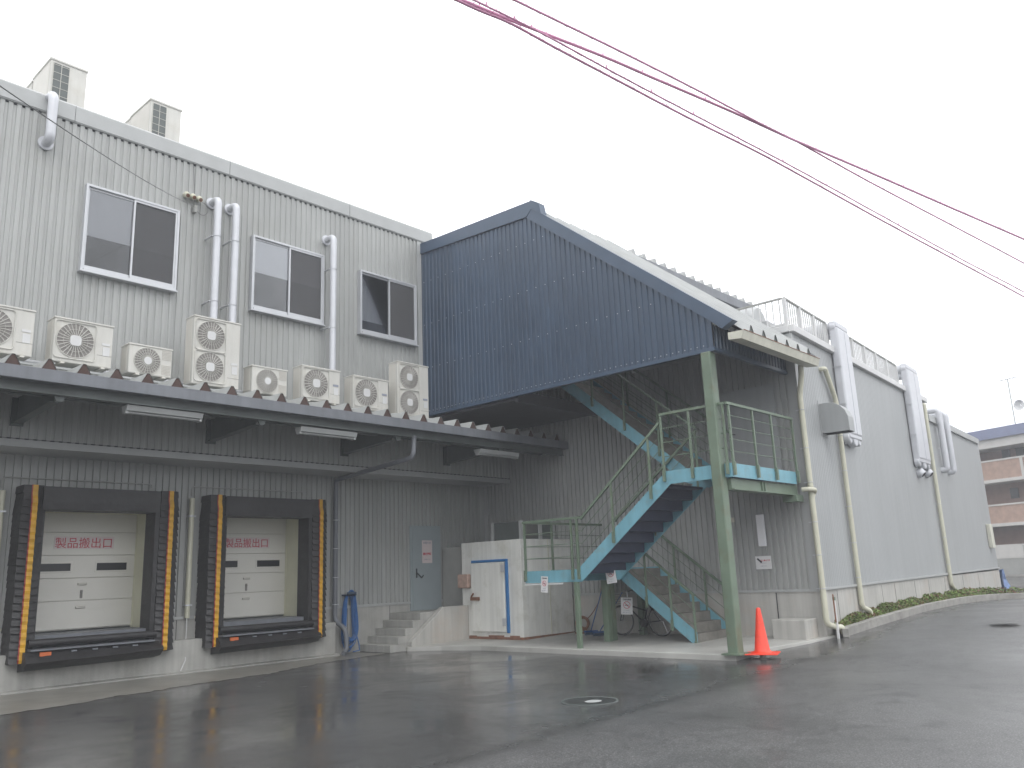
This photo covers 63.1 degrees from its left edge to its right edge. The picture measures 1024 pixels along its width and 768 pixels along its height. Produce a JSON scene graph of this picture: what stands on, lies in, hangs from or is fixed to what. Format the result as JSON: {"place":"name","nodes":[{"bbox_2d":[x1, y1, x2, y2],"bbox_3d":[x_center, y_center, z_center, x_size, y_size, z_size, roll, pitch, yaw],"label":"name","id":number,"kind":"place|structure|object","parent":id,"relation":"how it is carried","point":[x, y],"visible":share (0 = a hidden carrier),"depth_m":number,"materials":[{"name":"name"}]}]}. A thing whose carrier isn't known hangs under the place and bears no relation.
{"place":"outdoors","nodes":[
{"label":"outdoors","id":0,"kind":"place"},
{"bbox_2d":[0,652,381,714],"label":"pavement","id":1,"kind":"structure","parent":0,"point":[21,702],"depth_m":14.21,"materials":[{"name":"concrete"}]},
{"bbox_2d":[0,576,1023,767],"bbox_3d":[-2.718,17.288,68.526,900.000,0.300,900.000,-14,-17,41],"label":"road","id":2,"kind":"structure","parent":0,"point":[940,688],"depth_m":9.91,"materials":[{"name":"grey asphalt"}]},
{"bbox_2d":[0,78,509,694],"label":"factory building","id":3,"kind":"structure","parent":2,"relation":"on","point":[90,234],"depth_m":16.99,"materials":[{"name":"metal"}]},
{"bbox_2d":[0,490,5,547],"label":"cable pipe","id":4,"kind":"object","parent":3,"relation":"attached to","point":[2,500],"visible":1,"depth_m":14.43,"materials":[{"name":"beige plastic"}]},
{"bbox_2d":[26,80,32,89],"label":"rooftop unit","id":5,"kind":"object","parent":3,"relation":"on","point":[30,85],"visible":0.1,"depth_m":17.90,"materials":[{"name":"white metal"}]},
{"bbox_2d":[37,91,58,150],"bbox_3d":[-8.590,-4.790,15.358,0.785,1.121,0.260,-14,-17,41],"label":"parapet duct","id":6,"kind":"object","parent":3,"relation":"attached to","point":[45,141],"visible":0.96,"depth_m":15.11,"materials":[{"name":"grey metal"}]},
{"bbox_2d":[32,57,88,107],"bbox_3d":[-9.580,-5.625,17.541,1.070,1.990,0.750,-14,-17,41],"label":"rooftop unit","id":7,"kind":"object","parent":3,"relation":"on","point":[65,81],"visible":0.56,"depth_m":17.33,"materials":[{"name":"white metal"}]},
{"bbox_2d":[2,476,152,487],"bbox_3d":[-8.008,1.899,15.525,0.019,0.211,2.652,-14,-17,41],"label":"conduit","id":8,"kind":"object","parent":3,"relation":"attached to","point":[73,480],"visible":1,"depth_m":15.41,"materials":[{"name":"grey metal"}]},
{"bbox_2d":[35,513,136,631],"bbox_3d":[-8.388,3.497,15.860,0.090,2.276,2.440,-14,-17,41],"label":"dock door","id":9,"kind":"structure","parent":3,"relation":"in","point":[87,569],"depth_m":16.03,"materials":[{"name":"metal"}]},
{"bbox_2d":[0,484,178,672],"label":"dock shelter","id":10,"kind":"object","parent":3,"relation":"attached to","point":[33,503],"visible":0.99,"depth_m":14.77,"materials":[{"name":"black fabric"}]},
{"bbox_2d":[124,117,130,124],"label":"rooftop unit","id":11,"kind":"object","parent":3,"relation":"on","point":[127,121],"visible":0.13,"depth_m":19.36,"materials":[{"name":"white metal"}]},
{"bbox_2d":[77,183,179,293],"bbox_3d":[-7.308,-2.772,16.031,0.160,1.740,1.840,-14,-17,41],"label":"window","id":12,"kind":"structure","parent":3,"relation":"in","point":[127,239],"depth_m":15.99,"materials":[{"name":"glass"}]},
{"bbox_2d":[130,97,182,142],"bbox_3d":[-8.175,-5.315,19.030,1.070,1.940,0.750,-14,-17,41],"label":"rooftop unit","id":13,"kind":"object","parent":3,"relation":"on","point":[155,116],"visible":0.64,"depth_m":18.81,"materials":[{"name":"white metal"}]},
{"bbox_2d":[182,498,195,617],"bbox_3d":[-6.483,3.482,16.761,0.130,2.360,0.140,-14,-17,41],"label":"cable pipe","id":14,"kind":"object","parent":3,"relation":"attached to","point":[191,516],"visible":1,"depth_m":16.71,"materials":[{"name":"beige plastic"}]},
{"bbox_2d":[180,618,186,670],"bbox_3d":[-6.349,5.047,16.211,0.083,0.986,0.409,0,-13,-11],"label":"loose cable","id":15,"kind":"object","parent":14,"relation":"hanging from","point":[185,638],"visible":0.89,"depth_m":16.39,"materials":[{"name":"white paint"}]},
{"bbox_2d":[182,191,202,213],"bbox_3d":[-6.547,-3.725,17.104,0.185,0.389,0.397,-14,-17,41],"label":"wall insulator","id":16,"kind":"object","parent":3,"relation":"attached to","point":[186,194],"depth_m":17.10,"materials":[{"name":"white ceramic"}]},
{"bbox_2d":[0,86,194,206],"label":"service wire","id":17,"kind":"object","parent":16,"relation":"attached to","point":[78,138],"visible":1,"depth_m":7.06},
{"bbox_2d":[201,197,221,318],"bbox_3d":[-6.101,-1.836,16.932,0.415,4.304,0.240,-14,-17,41],"label":"wall duct","id":18,"kind":"object","parent":3,"relation":"attached to","point":[215,203],"depth_m":16.98,"materials":[{"name":"metal"}]},
{"bbox_2d":[220,203,239,322],"bbox_3d":[-5.824,-1.776,17.226,0.415,4.299,0.240,-14,-17,41],"label":"wall duct","id":19,"kind":"object","parent":3,"relation":"attached to","point":[233,209],"depth_m":17.28,"materials":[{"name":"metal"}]},
{"bbox_2d":[224,518,285,618],"bbox_3d":[-6.041,3.975,18.357,0.090,2.276,2.440,-14,-17,41],"label":"dock door","id":20,"kind":"structure","parent":3,"relation":"in","point":[255,547],"depth_m":18.63,"materials":[{"name":"metal"}]},
{"bbox_2d":[195,495,326,654],"bbox_3d":[-5.100,3.964,17.607,0.859,3.130,2.830,-14,-17,41],"label":"dock shelter","id":21,"kind":"object","parent":3,"relation":"attached to","point":[217,511],"visible":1,"depth_m":17.24,"materials":[{"name":"black rubber"}]},
{"bbox_2d":[0,353,568,465],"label":"loading awning","id":22,"kind":"object","parent":3,"relation":"attached to","point":[41,387],"visible":1,"depth_m":15.44,"materials":[{"name":"metal"}]},
{"bbox_2d":[1,358,242,392],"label":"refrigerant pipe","id":23,"kind":"object","parent":22,"relation":"on","point":[37,362],"depth_m":13.69,"materials":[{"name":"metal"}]},
{"bbox_2d":[122,404,203,422],"bbox_3d":[-5.877,0.507,14.065,0.237,0.135,1.310,-14,-17,41],"label":"tube light","id":24,"kind":"object","parent":22,"relation":"attached to","point":[159,412],"visible":1,"depth_m":13.97,"materials":[{"name":"white plastic"}]},
{"bbox_2d":[0,358,430,418],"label":"mounting rail","id":25,"kind":"object","parent":22,"relation":"attached to","point":[67,369],"visible":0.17,"depth_m":13.92,"materials":[{"name":"metal"}]},
{"bbox_2d":[0,304,36,360],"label":"outdoor unit","id":26,"kind":"object","parent":25,"relation":"on","point":[16,329],"visible":1,"depth_m":13.07,"materials":[{"name":"white paint"}]},
{"bbox_2d":[45,316,114,371],"bbox_3d":[-7.198,-0.638,13.891,0.400,0.780,0.946,-14,-17,41],"label":"outdoor unit","id":27,"kind":"object","parent":25,"relation":"on","point":[72,343],"visible":0.97,"depth_m":13.73,"materials":[{"name":"white paint"}]},
{"bbox_2d":[120,342,172,380],"bbox_3d":[-6.431,-0.365,14.676,0.400,0.560,0.776,-14,-17,41],"label":"outdoor unit","id":28,"kind":"object","parent":25,"relation":"on","point":[137,360],"visible":0.97,"depth_m":14.51,"materials":[{"name":"white paint"}]},
{"bbox_2d":[183,314,240,389],"bbox_3d":[-5.613,-0.542,15.640,0.400,1.330,0.946,-14,-17,41],"label":"outdoor unit","id":29,"kind":"object","parent":25,"relation":"on","point":[212,348],"visible":1,"depth_m":15.46,"materials":[{"name":"white paint"}]},
{"bbox_2d":[243,364,287,396],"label":"outdoor unit","id":30,"kind":"object","parent":25,"relation":"on","point":[266,381],"visible":0.99,"depth_m":16.18,"materials":[{"name":"white paint"}]},
{"bbox_2d":[293,364,340,405],"bbox_3d":[-4.035,0.059,17.242,0.400,0.750,0.946,-14,-17,41],"label":"outdoor unit","id":31,"kind":"object","parent":25,"relation":"on","point":[313,384],"visible":0.99,"depth_m":17.04,"materials":[{"name":"white paint"}]},
{"bbox_2d":[344,374,388,411],"bbox_3d":[-3.166,0.261,18.160,0.400,0.760,0.966,-14,-17,41],"label":"outdoor unit","id":32,"kind":"object","parent":25,"relation":"on","point":[364,391],"visible":0.97,"depth_m":17.96,"materials":[{"name":"white paint"}]},
{"bbox_2d":[388,360,428,417],"bbox_3d":[-2.358,0.193,19.084,0.400,1.300,0.936,-14,-17,41],"label":"outdoor unit","id":33,"kind":"object","parent":25,"relation":"on","point":[408,388],"visible":0.98,"depth_m":18.88,"materials":[{"name":"white paint"}]},
{"bbox_2d":[295,426,357,439],"bbox_3d":[-3.648,0.980,16.432,0.237,0.135,1.320,-14,-17,41],"label":"tube light","id":34,"kind":"object","parent":22,"relation":"attached to","point":[304,430],"visible":1,"depth_m":16.32,"materials":[{"name":"white plastic"}]},
{"bbox_2d":[474,449,519,458],"bbox_3d":[-0.354,1.680,19.929,0.237,0.135,1.350,-14,-17,41],"label":"tube light","id":35,"kind":"object","parent":22,"relation":"attached to","point":[497,453],"visible":1,"depth_m":19.81,"materials":[{"name":"white plastic"}]},
{"bbox_2d":[248,234,324,326],"bbox_3d":[-4.964,-2.265,18.518,0.160,1.720,1.870,-14,-17,41],"label":"window","id":36,"kind":"structure","parent":3,"relation":"in","point":[286,281],"depth_m":18.47,"materials":[{"name":"glass"}]},
{"bbox_2d":[321,235,336,369],"bbox_3d":[-4.155,-1.429,19.000,0.415,4.282,0.240,-14,-17,41],"label":"wall duct","id":37,"kind":"object","parent":3,"relation":"attached to","point":[331,240],"depth_m":18.98,"materials":[{"name":"metal"}]},
{"bbox_2d":[341,590,359,651],"bbox_3d":[-3.735,5.447,19.192,0.313,1.386,0.436,-14,-17,41],"label":"garden hose","id":38,"kind":"object","parent":3,"relation":"hanging from","point":[351,594],"visible":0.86,"depth_m":19.20,"materials":[{"name":"blue rubber"}]},
{"bbox_2d":[332,435,416,655],"bbox_3d":[-3.045,3.613,18.373,2.955,4.597,0.248,-14,-17,41],"label":"downpipe","id":39,"kind":"object","parent":3,"relation":"attached to","point":[335,577],"visible":1,"depth_m":18.98,"materials":[{"name":"metal"}]},
{"bbox_2d":[357,269,418,347],"bbox_3d":[-3.043,-1.845,20.554,0.160,1.620,1.810,-14,-17,41],"label":"window","id":40,"kind":"structure","parent":3,"relation":"in","point":[386,306],"depth_m":20.51,"materials":[{"name":"glass"}]},
{"bbox_2d":[409,526,441,610],"bbox_3d":[-2.187,4.689,21.263,0.140,2.120,1.020,-14,-17,41],"label":"door","id":41,"kind":"structure","parent":3,"relation":"in","point":[425,557],"depth_m":21.23,"materials":[{"name":"metal"}]},
{"bbox_2d":[442,547,462,606],"bbox_3d":[-1.271,5.022,21.710,0.720,1.500,0.800,-14,-17,41],"label":"cabinet","id":42,"kind":"object","parent":3,"relation":"attached to","point":[452,571],"visible":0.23,"depth_m":21.43,"materials":[{"name":"grey metal"}]},
{"bbox_2d":[360,605,468,652],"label":"concrete steps","id":43,"kind":"structure","parent":2,"relation":"on","point":[399,631],"depth_m":19.57,"materials":[{"name":"grey concrete"}]},
{"bbox_2d":[561,696,617,705],"bbox_3d":[0.987,4.021,10.580,0.720,0.011,0.720,-14,-17,41],"label":"manhole","id":44,"kind":"object","parent":2,"relation":"on","point":[589,701],"visible":1,"depth_m":10.56,"materials":[{"name":"metal"}]},
{"bbox_2d":[406,632,841,660],"bbox_3d":[1.939,5.726,18.380,9.876,0.293,4.258,-12,-16,36],"label":"pad","id":45,"kind":"object","parent":2,"relation":"on","point":[673,646],"visible":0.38,"depth_m":16.94,"materials":[{"name":"concrete"}]},
{"bbox_2d":[458,539,574,639],"bbox_3d":[0.078,5.063,20.667,2.052,2.290,2.005,-14,-17,41],"label":"cold box","id":46,"kind":"object","parent":45,"relation":"on","point":[502,600],"visible":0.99,"depth_m":19.94,"materials":[{"name":"white metal"}]},
{"bbox_2d":[470,562,506,631],"bbox_3d":[-0.570,5.104,19.970,1.160,1.610,0.131,-14,-17,41],"label":"door","id":47,"kind":"structure","parent":46,"relation":"in","point":[488,597],"depth_m":19.95,"materials":[{"name":"metal"}]},
{"bbox_2d":[491,520,554,540],"bbox_3d":[0.284,3.736,21.118,1.000,0.480,1.300,-14,-17,41],"label":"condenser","id":48,"kind":"object","parent":46,"relation":"on","point":[507,531],"visible":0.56,"depth_m":20.76,"materials":[{"name":"grey metal"}]},
{"bbox_2d":[575,616,589,633],"bbox_3d":[1.703,5.807,20.100,0.345,0.440,0.226,-14,-17,41],"label":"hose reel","id":49,"kind":"object","parent":45,"relation":"on","point":[588,623],"visible":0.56,"depth_m":20.04,"materials":[{"name":"plastic"}]},
{"bbox_2d":[584,593,600,634],"bbox_3d":[1.981,5.325,19.785,0.686,1.212,0.114,5,-15,-30],"label":"push broom","id":50,"kind":"object","parent":45,"relation":"on","point":[589,632],"visible":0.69,"depth_m":19.59,"materials":[{"name":"blue plastic"}]},
{"bbox_2d":[593,592,622,635],"bbox_3d":[2.251,5.360,19.429,0.870,0.965,0.075,3,-14,-24],"label":"push broom","id":51,"kind":"object","parent":45,"relation":"on","point":[598,633],"visible":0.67,"depth_m":19.20,"materials":[{"name":"blue plastic"}]},
{"bbox_2d":[420,200,819,655],"bbox_3d":[2.061,0.635,18.915,8.907,10.040,3.446,-14,-17,41],"label":"stair canopy","id":52,"kind":"object","parent":45,"relation":"on","point":[522,303],"visible":0.99,"depth_m":18.49,"materials":[{"name":"blue metal"}]},
{"bbox_2d":[796,365,844,633],"bbox_3d":[6.293,2.280,16.953,0.304,5.426,0.597,-26,-27,61],"label":"gutter downpipe","id":53,"kind":"object","parent":52,"relation":"attached to","point":[821,578],"visible":1,"depth_m":16.80,"materials":[{"name":"beige plastic"}]},
{"bbox_2d":[801,487,816,495],"bbox_3d":[6.024,2.190,16.837,0.377,0.217,0.190,5,-15,-29],"label":"drain elbow","id":54,"kind":"object","parent":53,"relation":"attached to","point":[812,489],"visible":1,"depth_m":16.78,"materials":[{"name":"beige plastic"}]},
{"bbox_2d":[615,590,671,635],"bbox_3d":[2.906,5.145,18.759,1.769,1.015,0.561,-14,-17,41],"label":"bicycle","id":55,"kind":"object","parent":45,"relation":"on","point":[644,622],"visible":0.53,"depth_m":18.64,"materials":[{"name":"black metal"}]},
{"bbox_2d":[522,370,803,648],"bbox_3d":[3.044,1.839,17.800,5.205,7.416,2.964,-14,-17,41],"label":"outdoor stair","id":56,"kind":"object","parent":45,"relation":"on","point":[659,508],"visible":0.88,"depth_m":17.24,"materials":[{"name":"teal metal"}]},
{"bbox_2d":[541,576,547,592],"bbox_3d":[0.681,4.214,17.536,0.208,0.342,0.013,-14,-17,41],"label":"sign board","id":57,"kind":"object","parent":56,"relation":"attached to","point":[544,583],"visible":1,"depth_m":17.53,"materials":[{"name":"white plastic"}]},
{"bbox_2d":[525,583,563,584],"bbox_3d":[0.674,4.217,17.570,1.050,0.028,0.035,-14,-17,41],"label":"edge strip","id":58,"kind":"object","parent":56,"relation":"attached to","point":[548,584],"visible":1,"depth_m":17.45,"materials":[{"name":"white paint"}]},
{"bbox_2d":[605,570,616,583],"bbox_3d":[2.129,4.111,17.968,0.262,0.384,0.014,-1,-13,-6],"label":"sign board","id":59,"kind":"object","parent":56,"relation":"hanging from","point":[611,578],"visible":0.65,"depth_m":17.95,"materials":[{"name":"white plastic"}]},
{"bbox_2d":[621,597,632,614],"bbox_3d":[2.516,4.864,18.270,0.278,0.373,0.014,-1,-13,-6],"label":"sign board","id":60,"kind":"object","parent":56,"relation":"hanging from","point":[626,606],"visible":1,"depth_m":18.27,"materials":[{"name":"white plastic"}]},
{"bbox_2d":[488,249,1001,636],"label":"warehouse wing","id":61,"kind":"structure","parent":2,"relation":"on","point":[900,548],"depth_m":19.88,"materials":[{"name":"grey metal"}]},
{"bbox_2d":[719,384,782,469],"bbox_3d":[5.133,1.045,18.105,1.330,1.920,0.086,-14,-17,41],"label":"landing door","id":62,"kind":"structure","parent":61,"relation":"in","point":[760,397],"depth_m":18.07,"materials":[{"name":"metal"}]},
{"bbox_2d":[755,514,766,546],"bbox_3d":[5.267,3.089,17.598,0.170,0.665,0.099,-14,-17,41],"label":"wall lamp","id":63,"kind":"object","parent":61,"relation":"attached to","point":[761,530],"visible":1,"depth_m":17.55,"materials":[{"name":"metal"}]},
{"bbox_2d":[755,556,771,568],"bbox_3d":[5.267,3.742,17.472,0.348,0.268,0.030,-14,-17,41],"label":"notice board","id":64,"kind":"object","parent":61,"relation":"attached to","point":[763,562],"visible":1,"depth_m":17.47,"materials":[{"name":"grey plastic"}]},
{"bbox_2d":[763,321,773,326],"bbox_3d":[5.806,-1.040,19.767,1.010,0.550,1.000,-12,-16,37],"label":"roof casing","id":65,"kind":"object","parent":61,"relation":"on","point":[769,323],"visible":0.05,"depth_m":19.19,"materials":[{"name":"grey metal"}]},
{"bbox_2d":[714,297,898,381],"bbox_3d":[7.568,-0.654,22.212,3.502,0.650,8.777,-14,-17,41],"label":"roof railing","id":66,"kind":"object","parent":61,"relation":"on","point":[888,367],"visible":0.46,"depth_m":19.54,"materials":[{"name":"white metal"}]},
{"bbox_2d":[803,321,861,446],"bbox_3d":[7.411,0.136,20.406,1.774,3.040,0.992,-14,-17,41],"label":"duct cover","id":67,"kind":"object","parent":61,"relation":"attached to","point":[838,335],"visible":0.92,"depth_m":19.77,"materials":[{"name":"grey metal"}]},
{"bbox_2d":[817,401,854,437],"bbox_3d":[7.134,0.741,18.340,0.621,0.780,0.479,-14,-17,41],"label":"ventilation hood","id":68,"kind":"object","parent":61,"relation":"attached to","point":[835,418],"visible":1,"depth_m":18.23,"materials":[{"name":"grey metal"}]},
{"bbox_2d":[819,366,872,614],"bbox_3d":[7.450,2.376,18.668,0.214,5.558,1.123,-14,-17,41],"label":"scupper downpipe","id":69,"kind":"object","parent":61,"relation":"attached to","point":[853,542],"visible":1,"depth_m":18.62,"materials":[{"name":"beige plastic"}]},
{"bbox_2d":[879,363,930,469],"bbox_3d":[11.496,1.116,25.379,1.800,3.150,1.371,-14,-17,41],"label":"duct cover","id":70,"kind":"object","parent":61,"relation":"attached to","point":[908,376],"visible":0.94,"depth_m":24.61,"materials":[{"name":"grey metal"}]},
{"bbox_2d":[916,468,925,477],"bbox_3d":[11.936,2.598,24.299,0.238,0.286,0.293,-14,-17,41],"label":"pipe elbow","id":71,"kind":"object","parent":61,"relation":"attached to","point":[921,472],"depth_m":24.23,"materials":[{"name":"silver metal"}]},
{"bbox_2d":[924,469,932,477],"bbox_3d":[12.524,2.677,25.033,0.238,0.286,0.293,-14,-17,41],"label":"pipe elbow","id":72,"kind":"object","parent":61,"relation":"attached to","point":[929,473],"depth_m":24.95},
{"bbox_2d":[922,403,955,589],"bbox_3d":[13.093,3.399,25.623,0.191,5.734,0.392,-14,-17,41],"label":"downpipe","id":73,"kind":"object","parent":61,"relation":"attached to","point":[943,537],"visible":0.84,"depth_m":25.42,"materials":[{"name":"beige plastic"}]},
{"bbox_2d":[927,408,956,474],"bbox_3d":[13.894,1.942,27.615,1.076,2.150,1.158,-12,-16,37],"label":"twin duct","id":74,"kind":"object","parent":61,"relation":"attached to","point":[946,442],"visible":0.95,"depth_m":27.20,"materials":[{"name":"metal"}]},
{"bbox_2d":[986,524,995,547],"bbox_3d":[17.842,5.667,31.077,0.140,0.870,0.500,-12,-16,37],"label":"meter box","id":75,"kind":"object","parent":61,"relation":"attached to","point":[990,535],"visible":1,"depth_m":30.92,"materials":[{"name":"beige plastic"}]},
{"bbox_2d":[745,608,780,659],"bbox_3d":[4.330,4.343,14.525,0.560,0.870,0.560,-8,-14,22],"label":"traffic cone","id":76,"kind":"object","parent":2,"relation":"on","point":[762,649],"visible":0.98,"depth_m":14.42,"materials":[{"name":"orange plastic"}]},
{"bbox_2d":[771,618,818,639],"bbox_3d":[5.621,4.885,16.555,0.700,0.430,0.570,-14,-17,41],"label":"concrete block","id":77,"kind":"object","parent":2,"relation":"on","point":[796,628],"depth_m":16.35,"materials":[{"name":"grey concrete"}]},
{"bbox_2d":[832,594,839,638],"bbox_3d":[6.376,4.617,16.398,0.044,0.940,0.067,-14,-17,41],"label":"marker post","id":78,"kind":"object","parent":2,"relation":"on","point":[835,614],"visible":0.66,"depth_m":16.39,"materials":[{"name":"white paint"}]},
{"bbox_2d":[835,593,1023,637],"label":"kerb","id":79,"kind":"structure","parent":2,"relation":"on","point":[860,626],"depth_m":20.11,"materials":[{"name":"concrete"}]},
{"bbox_2d":[967,423,1023,576],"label":"apartment block","id":80,"kind":"structure","parent":2,"relation":"on","point":[1001,451],"depth_m":52.65,"materials":[{"name":"white concrete"}]},
{"bbox_2d":[1000,377,1023,423],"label":"roof antenna","id":81,"kind":"object","parent":80,"relation":"on","point":[1017,404],"visible":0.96,"depth_m":52.67,"materials":[{"name":"white paint"}]},
{"bbox_2d":[990,620,1018,621],"bbox_3d":[9.953,4.793,16.869,0.560,0.001,0.560,-14,-17,41],"label":"drain cover","id":82,"kind":"object","parent":2,"relation":"on","point":[1004,620],"visible":1,"depth_m":16.86,"materials":[{"name":"metal"}]},
{"bbox_2d":[999,569,1011,590],"bbox_3d":[18.714,7.458,31.810,0.487,0.800,0.845,-1,-13,-5],"label":"tarpaulin","id":83,"kind":"object","parent":2,"relation":"on","point":[1004,583],"visible":0.69,"depth_m":31.71,"materials":[{"name":"blue plastic"}]},
{"bbox_2d":[995,545,1023,573],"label":"boundary wall","id":84,"kind":"structure","parent":2,"relation":"on","point":[1008,564],"depth_m":48.60,"materials":[{"name":"white concrete"}]},
{"bbox_2d":[0,0,1023,432],"label":"sky","id":85,"kind":"structure","parent":0,"point":[436,117],"materials":[{"name":"white"}]},
{"bbox_2d":[454,0,1023,296],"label":"overhead cable","id":86,"kind":"object","parent":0,"point":[485,12],"visible":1,"depth_m":13.62,"materials":[{"name":"black rubber"}]},
{"bbox_2d":[461,0,1023,239],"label":"overhead cable","id":87,"kind":"object","parent":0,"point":[576,45],"visible":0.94,"depth_m":13.46,"materials":[{"name":"black rubber"}]},
{"bbox_2d":[473,0,1023,291],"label":"overhead cable","id":88,"kind":"object","parent":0,"point":[571,49],"visible":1,"depth_m":13.64,"materials":[{"name":"black rubber"}]},
{"bbox_2d":[513,0,1023,263],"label":"overhead cable","id":89,"kind":"object","parent":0,"point":[638,60],"visible":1,"depth_m":13.49,"materials":[{"name":"black rubber"}]},
{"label":"soil bed","id":90,"kind":"structure","parent":0,"visible":0},
{"bbox_2d":[834,586,1023,625],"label":"ground cover","id":91,"kind":"object","parent":90,"relation":"on","point":[880,609],"visible":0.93,"depth_m":21.32,"materials":[{"name":"green plant"}]}
]}

